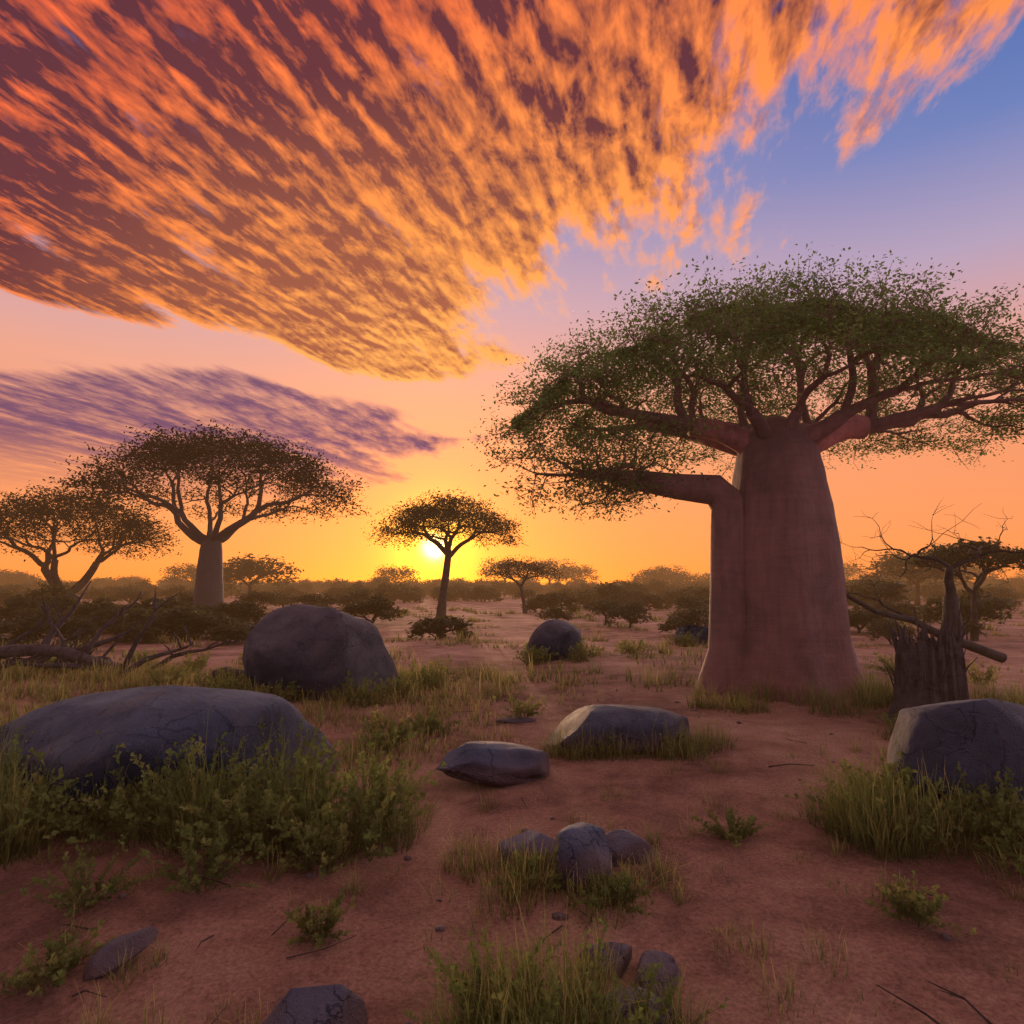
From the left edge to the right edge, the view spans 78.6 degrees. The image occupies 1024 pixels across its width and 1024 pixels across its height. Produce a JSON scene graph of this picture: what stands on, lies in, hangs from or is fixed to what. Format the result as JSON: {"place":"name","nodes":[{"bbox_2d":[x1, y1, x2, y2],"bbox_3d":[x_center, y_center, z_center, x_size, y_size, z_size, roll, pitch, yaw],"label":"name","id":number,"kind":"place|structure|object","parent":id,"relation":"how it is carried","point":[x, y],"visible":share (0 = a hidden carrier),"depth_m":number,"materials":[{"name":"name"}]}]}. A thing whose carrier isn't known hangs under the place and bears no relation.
{"place":"outdoors","nodes":[
{"label":"outdoors","id":0,"kind":"place"},
{"bbox_2d":[0,592,1023,1023],"bbox_3d":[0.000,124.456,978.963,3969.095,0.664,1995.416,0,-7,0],"label":"ground","id":1,"kind":"structure","parent":0,"point":[778,890],"depth_m":5.17,"materials":[{"name":"soil"}]},
{"bbox_2d":[0,571,40,585],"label":"tree","id":2,"kind":"object","parent":1,"relation":"on","point":[19,578],"visible":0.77,"depth_m":245.82,"materials":[{"name":"green plant"}]},
{"bbox_2d":[10,606,69,624],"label":"bush","id":3,"kind":"object","parent":1,"relation":"on","point":[29,611],"visible":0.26,"depth_m":34.69,"materials":[{"name":"green plant"}]},
{"bbox_2d":[0,581,82,619],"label":"bush","id":4,"kind":"object","parent":1,"relation":"on","point":[53,589],"visible":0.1,"depth_m":45.32,"materials":[{"name":"green plant"}]},
{"bbox_2d":[14,576,68,590],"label":"bush","id":5,"kind":"object","parent":1,"relation":"on","point":[33,583],"visible":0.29,"depth_m":194.61,"materials":[{"name":"green plant"}]},
{"bbox_2d":[0,592,92,623],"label":"bush","id":6,"kind":"object","parent":1,"relation":"on","point":[59,602],"visible":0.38,"depth_m":40.41,"materials":[{"name":"green plant"}]},
{"bbox_2d":[0,612,101,647],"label":"bush","id":7,"kind":"object","parent":1,"relation":"on","point":[74,626],"visible":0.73,"depth_m":29.14,"materials":[{"name":"green plant"}]},
{"bbox_2d":[33,608,85,633],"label":"bush","id":8,"kind":"object","parent":1,"relation":"on","point":[50,612],"visible":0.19,"depth_m":34.47,"materials":[{"name":"green plant"}]},
{"bbox_2d":[0,479,182,594],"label":"tree","id":9,"kind":"object","parent":1,"relation":"on","point":[33,510],"visible":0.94,"depth_m":60.61,"materials":[{"name":"green plant"}]},
{"bbox_2d":[68,594,120,618],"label":"bush","id":10,"kind":"object","parent":1,"relation":"on","point":[88,608],"visible":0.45,"depth_m":37.93,"materials":[{"name":"green plant"}]},
{"bbox_2d":[78,586,114,600],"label":"bush","id":11,"kind":"object","parent":1,"relation":"on","point":[92,593],"visible":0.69,"depth_m":113.93,"materials":[{"name":"green plant"}]},
{"bbox_2d":[77,606,141,631],"bbox_3d":[-22.630,6.224,35.715,3.877,1.725,3.707,6,-9,-38],"label":"bush","id":12,"kind":"object","parent":1,"relation":"on","point":[118,612],"visible":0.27,"depth_m":35.16,"materials":[{"name":"green plant"}]},
{"bbox_2d":[83,926,158,980],"bbox_3d":[-2.618,2.957,4.208,0.440,0.211,0.223,7,-10,-43],"label":"long rock","id":13,"kind":"object","parent":1,"relation":"on","point":[102,960],"visible":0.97,"depth_m":4.15,"materials":[{"name":"stone"}]},
{"bbox_2d":[0,581,245,678],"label":"dead branches","id":14,"kind":"object","parent":1,"relation":"on","point":[10,657],"visible":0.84,"depth_m":17.33,"materials":[{"name":"wood"}]},
{"bbox_2d":[104,585,150,604],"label":"bush","id":15,"kind":"object","parent":1,"relation":"on","point":[126,589],"visible":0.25,"depth_m":101.52,"materials":[{"name":"green plant"}]},
{"bbox_2d":[112,589,150,602],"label":"bush","id":16,"kind":"object","parent":1,"relation":"on","point":[133,594],"visible":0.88,"depth_m":91.23,"materials":[{"name":"green plant"}]},
{"bbox_2d":[102,606,162,628],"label":"bush","id":17,"kind":"object","parent":1,"relation":"on","point":[120,621],"visible":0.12,"depth_m":34.19,"materials":[{"name":"green plant"}]},
{"bbox_2d":[108,620,165,643],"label":"bush","id":18,"kind":"object","parent":1,"relation":"on","point":[146,632],"visible":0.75,"depth_m":30.25,"materials":[{"name":"green plant"}]},
{"bbox_2d":[123,578,155,588],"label":"tree","id":19,"kind":"object","parent":1,"relation":"on","point":[142,584],"visible":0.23,"depth_m":166.74,"materials":[{"name":"green plant"}]},
{"bbox_2d":[117,604,212,641],"bbox_3d":[-17.991,5.851,32.646,4.892,2.039,4.333,4,-8,-31],"label":"bush","id":20,"kind":"object","parent":1,"relation":"on","point":[166,620],"visible":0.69,"depth_m":31.89,"materials":[{"name":"green plant"}]},
{"bbox_2d":[131,596,203,613],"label":"bush","id":21,"kind":"object","parent":1,"relation":"on","point":[168,603],"visible":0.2,"depth_m":39.16,"materials":[{"name":"green plant"}]},
{"bbox_2d":[0,685,338,829],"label":"dome boulder","id":22,"kind":"object","parent":1,"relation":"on","point":[152,717],"visible":0.49,"depth_m":7.17,"materials":[{"name":"stone"}]},
{"bbox_2d":[151,584,193,599],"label":"bush","id":23,"kind":"object","parent":1,"relation":"on","point":[171,591],"visible":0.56,"depth_m":114.61,"materials":[{"name":"green plant"}]},
{"bbox_2d":[160,589,192,606],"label":"bush","id":24,"kind":"object","parent":1,"relation":"on","point":[188,598],"visible":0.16,"depth_m":58.48,"materials":[{"name":"green plant"}]},
{"bbox_2d":[160,562,196,590],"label":"tree","id":25,"kind":"object","parent":1,"relation":"on","point":[190,569],"visible":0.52,"depth_m":217.23,"materials":[{"name":"green plant"}]},
{"bbox_2d":[189,604,228,616],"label":"bush","id":26,"kind":"object","parent":1,"relation":"on","point":[199,607],"visible":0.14,"depth_m":40.11,"materials":[{"name":"green plant"}]},
{"bbox_2d":[42,418,378,609],"bbox_3d":[-24.078,0.594,52.318,25.196,16.649,21.269,0,-7,0],"label":"baobab","id":27,"kind":"object","parent":1,"relation":"on","point":[208,589],"visible":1,"depth_m":50.75,"materials":[{"name":"green plant"}]},
{"bbox_2d":[187,615,251,639],"bbox_3d":[-15.714,6.213,33.626,3.640,1.511,3.671,2,-7,-12],"label":"bush","id":28,"kind":"object","parent":1,"relation":"on","point":[202,627],"visible":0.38,"depth_m":32.87,"materials":[{"name":"green plant"}]},
{"bbox_2d":[197,622,250,644],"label":"bush","id":29,"kind":"object","parent":1,"relation":"on","point":[219,631],"visible":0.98,"depth_m":29.24,"materials":[{"name":"green plant"}]},
{"bbox_2d":[209,620,255,642],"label":"bush","id":30,"kind":"object","parent":1,"relation":"on","point":[250,628],"visible":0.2,"depth_m":30.36,"materials":[{"name":"green plant"}]},
{"bbox_2d":[207,600,269,624],"bbox_3d":[-19.307,7.098,43.497,4.959,2.019,4.467,-3,-8,25],"label":"bush","id":31,"kind":"object","parent":1,"relation":"on","point":[250,611],"visible":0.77,"depth_m":42.95,"materials":[{"name":"green plant"}]},
{"bbox_2d":[234,589,287,607],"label":"bush","id":32,"kind":"object","parent":1,"relation":"on","point":[263,597],"visible":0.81,"depth_m":59.01,"materials":[{"name":"green plant"}]},
{"bbox_2d":[223,552,303,593],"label":"tree","id":33,"kind":"object","parent":1,"relation":"on","point":[238,569],"visible":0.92,"depth_m":126.53,"materials":[{"name":"green plant"}]},
{"bbox_2d":[269,591,302,606],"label":"bush","id":34,"kind":"object","parent":1,"relation":"on","point":[287,601],"visible":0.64,"depth_m":83.42,"materials":[{"name":"green plant"}]},
{"bbox_2d":[261,984,368,1023],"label":"pointed rock","id":35,"kind":"object","parent":1,"relation":"on","point":[333,1004],"visible":1,"depth_m":3.42,"materials":[{"name":"stone"}]},
{"bbox_2d":[292,591,342,608],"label":"bush","id":36,"kind":"object","parent":1,"relation":"on","point":[308,598],"visible":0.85,"depth_m":57.91,"materials":[{"name":"green plant"}]},
{"bbox_2d":[242,604,400,700],"bbox_3d":[-4.514,3.507,15.196,3.688,2.525,2.803,4,-8,-26],"label":"boulder","id":37,"kind":"object","parent":1,"relation":"on","point":[308,647],"visible":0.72,"depth_m":14.23,"materials":[{"name":"stone"}]},
{"bbox_2d":[329,588,384,609],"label":"bush","id":38,"kind":"object","parent":1,"relation":"on","point":[344,600],"visible":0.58,"depth_m":69.20,"materials":[{"name":"green plant"}]},
{"bbox_2d":[336,590,407,623],"bbox_3d":[-9.995,6.928,44.934,4.859,2.630,5.653,-4,-8,30],"label":"bush","id":39,"kind":"object","parent":1,"relation":"on","point":[379,605],"visible":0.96,"depth_m":44.30,"materials":[{"name":"green plant"}]},
{"bbox_2d":[363,576,395,594],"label":"bush","id":40,"kind":"object","parent":1,"relation":"on","point":[373,585],"visible":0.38,"depth_m":218.41,"materials":[{"name":"green plant"}]},
{"bbox_2d":[366,580,410,599],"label":"bush","id":41,"kind":"object","parent":1,"relation":"on","point":[380,588],"visible":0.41,"depth_m":125.41,"materials":[{"name":"green plant"}]},
{"bbox_2d":[366,564,423,583],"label":"tree","id":42,"kind":"object","parent":1,"relation":"on","point":[385,573],"visible":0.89,"depth_m":249.82,"materials":[{"name":"green plant"}]},
{"bbox_2d":[386,588,424,602],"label":"bush","id":43,"kind":"object","parent":1,"relation":"on","point":[412,595],"visible":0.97,"depth_m":120.96,"materials":[{"name":"green plant"}]},
{"bbox_2d":[405,614,472,639],"bbox_3d":[-3.757,6.020,32.496,3.664,1.401,3.306,2,-7,-12],"label":"bush","id":44,"kind":"object","parent":1,"relation":"on","point":[440,625],"visible":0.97,"depth_m":32.20,"materials":[{"name":"green plant"}]},
{"bbox_2d":[429,587,459,599],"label":"bush","id":45,"kind":"object","parent":1,"relation":"on","point":[450,593],"visible":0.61,"depth_m":129.92,"materials":[{"name":"green plant"}]},
{"bbox_2d":[362,486,530,616],"bbox_3d":[-5.948,3.690,56.166,15.154,12.014,13.775,0,-7,0],"label":"acacia","id":46,"kind":"object","parent":1,"relation":"on","point":[413,518],"visible":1,"depth_m":54.98,"materials":[{"name":"green plant"}]},
{"bbox_2d":[436,585,471,600],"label":"bush","id":47,"kind":"object","parent":1,"relation":"on","point":[461,591],"visible":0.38,"depth_m":143.34,"materials":[{"name":"green plant"}]},
{"bbox_2d":[465,585,499,601],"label":"bush","id":48,"kind":"object","parent":1,"relation":"on","point":[481,591],"visible":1,"depth_m":126.37,"materials":[{"name":"green plant"}]},
{"bbox_2d":[464,586,503,601],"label":"bush","id":49,"kind":"object","parent":1,"relation":"on","point":[498,598],"visible":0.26,"depth_m":132.72,"materials":[{"name":"green plant"}]},
{"bbox_2d":[435,741,549,785],"bbox_3d":[-0.238,3.377,8.380,1.626,0.569,0.973,2,-7,-13],"label":"rock","id":50,"kind":"object","parent":1,"relation":"on","point":[489,763],"visible":0.96,"depth_m":8.07,"materials":[{"name":"stone"}]},
{"bbox_2d":[482,580,513,596],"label":"tree","id":51,"kind":"object","parent":1,"relation":"on","point":[498,585],"visible":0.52,"depth_m":196.02,"materials":[{"name":"green plant"}]},
{"bbox_2d":[476,556,530,581],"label":"tree","id":52,"kind":"object","parent":1,"relation":"on","point":[491,566],"visible":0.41,"depth_m":354.28,"materials":[{"name":"green plant"}]},
{"bbox_2d":[0,676,1019,1023],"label":"ground litter","id":53,"kind":"object","parent":1,"relation":"on","point":[558,914],"visible":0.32,"depth_m":4.62,"materials":[{"name":"brown plant"}]},
{"bbox_2d":[0,605,1023,1023],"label":"grass tufts","id":54,"kind":"object","parent":1,"relation":"on","point":[876,811],"visible":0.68,"depth_m":6.04,"materials":[{"name":"plant"}]},
{"bbox_2d":[497,717,535,722],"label":"flat rock","id":55,"kind":"object","parent":1,"relation":"on","point":[519,719],"visible":0.87,"depth_m":12.08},
{"bbox_2d":[504,583,534,598],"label":"bush","id":56,"kind":"object","parent":1,"relation":"on","point":[515,587],"visible":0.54,"depth_m":185.47,"materials":[{"name":"green plant"}]},
{"bbox_2d":[482,555,566,613],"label":"acacia","id":57,"kind":"object","parent":1,"relation":"on","point":[538,571],"visible":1,"depth_m":70.90,"materials":[{"name":"green plant"}]},
{"bbox_2d":[498,830,554,871],"bbox_3d":[0.209,3.139,5.832,0.683,0.283,0.566,0,-7,0],"label":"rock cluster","id":58,"kind":"object","parent":1,"relation":"on","point":[545,840],"visible":0.41,"depth_m":5.70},
{"bbox_2d":[520,591,582,612],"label":"bush","id":59,"kind":"object","parent":1,"relation":"on","point":[540,601],"visible":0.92,"depth_m":73.08,"materials":[{"name":"green plant"}]},
{"bbox_2d":[523,556,579,586],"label":"tree","id":60,"kind":"object","parent":1,"relation":"on","point":[553,565],"visible":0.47,"depth_m":310.32,"materials":[{"name":"green plant"}]},
{"bbox_2d":[525,619,581,660],"bbox_3d":[1.529,4.614,22.041,2.377,1.685,1.670,5,-9,-35],"label":"rock","id":61,"kind":"object","parent":1,"relation":"on","point":[557,636],"visible":0.55,"depth_m":21.36,"materials":[{"name":"stone"}]},
{"bbox_2d":[534,605,574,620],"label":"bush","id":62,"kind":"object","parent":1,"relation":"on","point":[557,612],"visible":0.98,"depth_m":45.11,"materials":[{"name":"green plant"}]},
{"bbox_2d":[554,563,602,585],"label":"tree","id":63,"kind":"object","parent":1,"relation":"on","point":[585,573],"visible":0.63,"depth_m":475.86,"materials":[{"name":"green plant"}]},
{"bbox_2d":[566,587,596,606],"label":"bush","id":64,"kind":"object","parent":1,"relation":"on","point":[584,595],"visible":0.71,"depth_m":95.07,"materials":[{"name":"green plant"}]},
{"bbox_2d":[553,822,612,892],"bbox_3d":[0.610,2.989,5.481,0.496,0.477,0.749,0,-7,0],"label":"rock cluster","id":65,"kind":"object","parent":1,"relation":"on","point":[584,846],"visible":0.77,"depth_m":5.23,"materials":[{"name":"stone"}]},
{"bbox_2d":[575,597,624,624],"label":"bush","id":66,"kind":"object","parent":1,"relation":"on","point":[607,604],"visible":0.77,"depth_m":43.49,"materials":[{"name":"green plant"}]},
{"bbox_2d":[579,942,632,979],"bbox_3d":[0.633,2.955,4.154,0.364,0.189,0.310,0,-7,0],"label":"rock","id":67,"kind":"object","parent":1,"relation":"on","point":[625,960],"visible":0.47,"depth_m":4.10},
{"bbox_2d":[590,580,640,604],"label":"bush","id":68,"kind":"object","parent":1,"relation":"on","point":[606,589],"visible":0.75,"depth_m":82.91,"materials":[{"name":"green plant"}]},
{"bbox_2d":[546,705,689,753],"bbox_3d":[1.755,3.489,10.030,2.438,0.769,1.408,0,-7,0],"label":"slab rock","id":69,"kind":"object","parent":1,"relation":"on","point":[630,721],"visible":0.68,"depth_m":9.54,"materials":[{"name":"stone"}]},
{"bbox_2d":[600,600,653,627],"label":"bush","id":70,"kind":"object","parent":1,"relation":"on","point":[636,608],"visible":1,"depth_m":39.90,"materials":[{"name":"green plant"}]},
{"bbox_2d":[606,829,658,866],"bbox_3d":[1.034,3.134,5.857,0.664,0.276,0.396,3,-8,-25],"label":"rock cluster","id":71,"kind":"object","parent":1,"relation":"on","point":[626,843],"visible":0.59,"depth_m":5.73,"materials":[{"name":"stone"}]},
{"bbox_2d":[600,987,674,1023],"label":"rock","id":72,"kind":"object","parent":1,"relation":"on","point":[625,1012],"visible":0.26,"depth_m":3.58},
{"bbox_2d":[629,593,671,609],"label":"bush","id":73,"kind":"object","parent":1,"relation":"on","point":[656,601],"visible":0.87,"depth_m":78.13,"materials":[{"name":"green plant"}]},
{"bbox_2d":[635,950,681,995],"bbox_3d":[0.934,2.952,4.015,0.265,0.177,0.378,-4,-8,27],"label":"rock","id":74,"kind":"object","parent":1,"relation":"on","point":[670,965],"visible":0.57,"depth_m":3.99,"materials":[{"name":"stone"}]},
{"bbox_2d":[641,578,677,591],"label":"bush","id":75,"kind":"object","parent":1,"relation":"on","point":[652,585],"visible":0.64,"depth_m":158.11,"materials":[{"name":"green plant"}]},
{"bbox_2d":[636,563,689,582],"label":"tree","id":76,"kind":"object","parent":1,"relation":"on","point":[661,570],"visible":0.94,"depth_m":326.53,"materials":[{"name":"green plant"}]},
{"bbox_2d":[657,614,696,632],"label":"bush","id":77,"kind":"object","parent":1,"relation":"on","point":[668,624],"visible":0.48,"depth_m":34.46,"materials":[{"name":"green plant"}]},
{"bbox_2d":[661,584,696,604],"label":"bush","id":78,"kind":"object","parent":1,"relation":"on","point":[672,595],"visible":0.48,"depth_m":89.47,"materials":[{"name":"green plant"}]},
{"bbox_2d":[668,603,709,629],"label":"bush","id":79,"kind":"object","parent":1,"relation":"on","point":[692,613],"visible":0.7,"depth_m":29.46,"materials":[{"name":"green plant"}]},
{"bbox_2d":[669,594,709,612],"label":"bush","id":80,"kind":"object","parent":1,"relation":"on","point":[686,601],"visible":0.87,"depth_m":49.80,"materials":[{"name":"green plant"}]},
{"bbox_2d":[674,624,708,645],"bbox_3d":[8.479,5.873,29.460,1.936,1.198,1.501,6,-9,-38],"label":"rock","id":81,"kind":"object","parent":1,"relation":"on","point":[704,633],"visible":0.35,"depth_m":29.11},
{"bbox_2d":[689,585,709,608],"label":"bush","id":82,"kind":"object","parent":1,"relation":"on","point":[700,591],"visible":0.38,"depth_m":79.38,"materials":[{"name":"green plant"}]},
{"bbox_2d":[463,241,1023,704],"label":"baobab tree","id":83,"kind":"object","parent":1,"relation":"on","point":[779,607],"visible":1,"depth_m":14.78,"materials":[{"name":"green plant"}]},
{"bbox_2d":[843,561,869,579],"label":"tree","id":84,"kind":"object","parent":1,"relation":"on","point":[851,570],"visible":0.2,"depth_m":366.21,"materials":[{"name":"green plant"}]},
{"bbox_2d":[848,605,881,632],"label":"bush","id":85,"kind":"object","parent":1,"relation":"on","point":[858,629],"visible":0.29,"depth_m":35.75,"materials":[{"name":"green plant"}]},
{"bbox_2d":[850,608,898,632],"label":"bush","id":86,"kind":"object","parent":1,"relation":"on","point":[869,618],"visible":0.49,"depth_m":34.76,"materials":[{"name":"green plant"}]},
{"bbox_2d":[846,576,918,607],"bbox_3d":[29.940,7.133,51.767,6.102,3.713,5.789,4,-8,-28],"label":"bush","id":87,"kind":"object","parent":1,"relation":"on","point":[867,590],"visible":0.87,"depth_m":50.84,"materials":[{"name":"green plant"}]},
{"bbox_2d":[865,599,913,618],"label":"bush","id":88,"kind":"object","parent":1,"relation":"on","point":[879,605],"visible":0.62,"depth_m":47.37,"materials":[{"name":"green plant"}]},
{"bbox_2d":[863,617,916,644],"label":"bush","id":89,"kind":"object","parent":1,"relation":"on","point":[879,629],"visible":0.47,"depth_m":29.70,"materials":[{"name":"green plant"}]},
{"bbox_2d":[869,549,941,600],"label":"tree","id":90,"kind":"object","parent":1,"relation":"on","point":[911,587],"visible":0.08,"depth_m":142.82,"materials":[{"name":"green plant"}]},
{"bbox_2d":[885,602,938,623],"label":"bush","id":91,"kind":"object","parent":1,"relation":"on","point":[906,610],"visible":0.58,"depth_m":45.88,"materials":[{"name":"green plant"}]},
{"bbox_2d":[854,549,981,605],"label":"tree","id":92,"kind":"object","parent":1,"relation":"on","point":[898,568],"visible":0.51,"depth_m":98.70,"materials":[{"name":"green plant"}]},
{"bbox_2d":[908,582,945,601],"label":"bush","id":93,"kind":"object","parent":1,"relation":"on","point":[924,589],"visible":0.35,"depth_m":117.69,"materials":[{"name":"green plant"}]},
{"bbox_2d":[881,598,976,722],"bbox_3d":[7.745,2.797,11.693,1.608,2.363,1.734,-3,-8,23],"label":"broken stump","id":94,"kind":"object","parent":1,"relation":"on","point":[930,670],"visible":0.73,"depth_m":11.39,"materials":[{"name":"wood"}]},
{"bbox_2d":[840,499,1023,662],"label":"dead snag","id":95,"kind":"object","parent":1,"relation":"on","point":[951,593],"visible":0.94,"depth_m":15.60,"materials":[{"name":"wood"}]},
{"bbox_2d":[887,698,1023,824],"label":"boulder","id":96,"kind":"object","parent":1,"relation":"on","point":[974,737],"visible":0.63,"depth_m":6.54,"materials":[{"name":"stone"}]},
{"bbox_2d":[898,536,1023,640],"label":"acacia","id":97,"kind":"object","parent":1,"relation":"on","point":[989,560],"visible":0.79,"depth_m":30.34,"materials":[{"name":"green plant"}]},
{"bbox_2d":[915,584,1020,626],"bbox_3d":[26.179,5.529,35.750,5.140,2.863,4.501,1,-7,-10],"label":"bush","id":98,"kind":"object","parent":1,"relation":"on","point":[987,608],"visible":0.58,"depth_m":35.25,"materials":[{"name":"green plant"}]},
{"bbox_2d":[940,562,1007,589],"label":"bush","id":99,"kind":"object","parent":1,"relation":"on","point":[978,571],"visible":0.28,"depth_m":232.85,"materials":[{"name":"green plant"}]},
{"bbox_2d":[962,619,987,639],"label":"bush","id":100,"kind":"object","parent":1,"relation":"on","point":[968,626],"visible":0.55,"depth_m":30.37,"materials":[{"name":"green plant"}]},
{"bbox_2d":[957,586,1023,606],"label":"bush","id":101,"kind":"object","parent":1,"relation":"on","point":[1001,593],"visible":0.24,"depth_m":95.55,"materials":[{"name":"green plant"}]},
{"bbox_2d":[980,584,1021,603],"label":"bush","id":102,"kind":"object","parent":1,"relation":"on","point":[1009,591],"visible":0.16,"depth_m":98.40,"materials":[{"name":"green plant"}]},
{"bbox_2d":[990,576,1023,588],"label":"tree","id":103,"kind":"object","parent":1,"relation":"on","point":[1020,581],"visible":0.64,"depth_m":279.45,"materials":[{"name":"green plant"}]},
{"bbox_2d":[0,0,1023,585],"label":"sky","id":104,"kind":"structure","parent":0,"point":[334,227],"materials":[{"name":"orange"}]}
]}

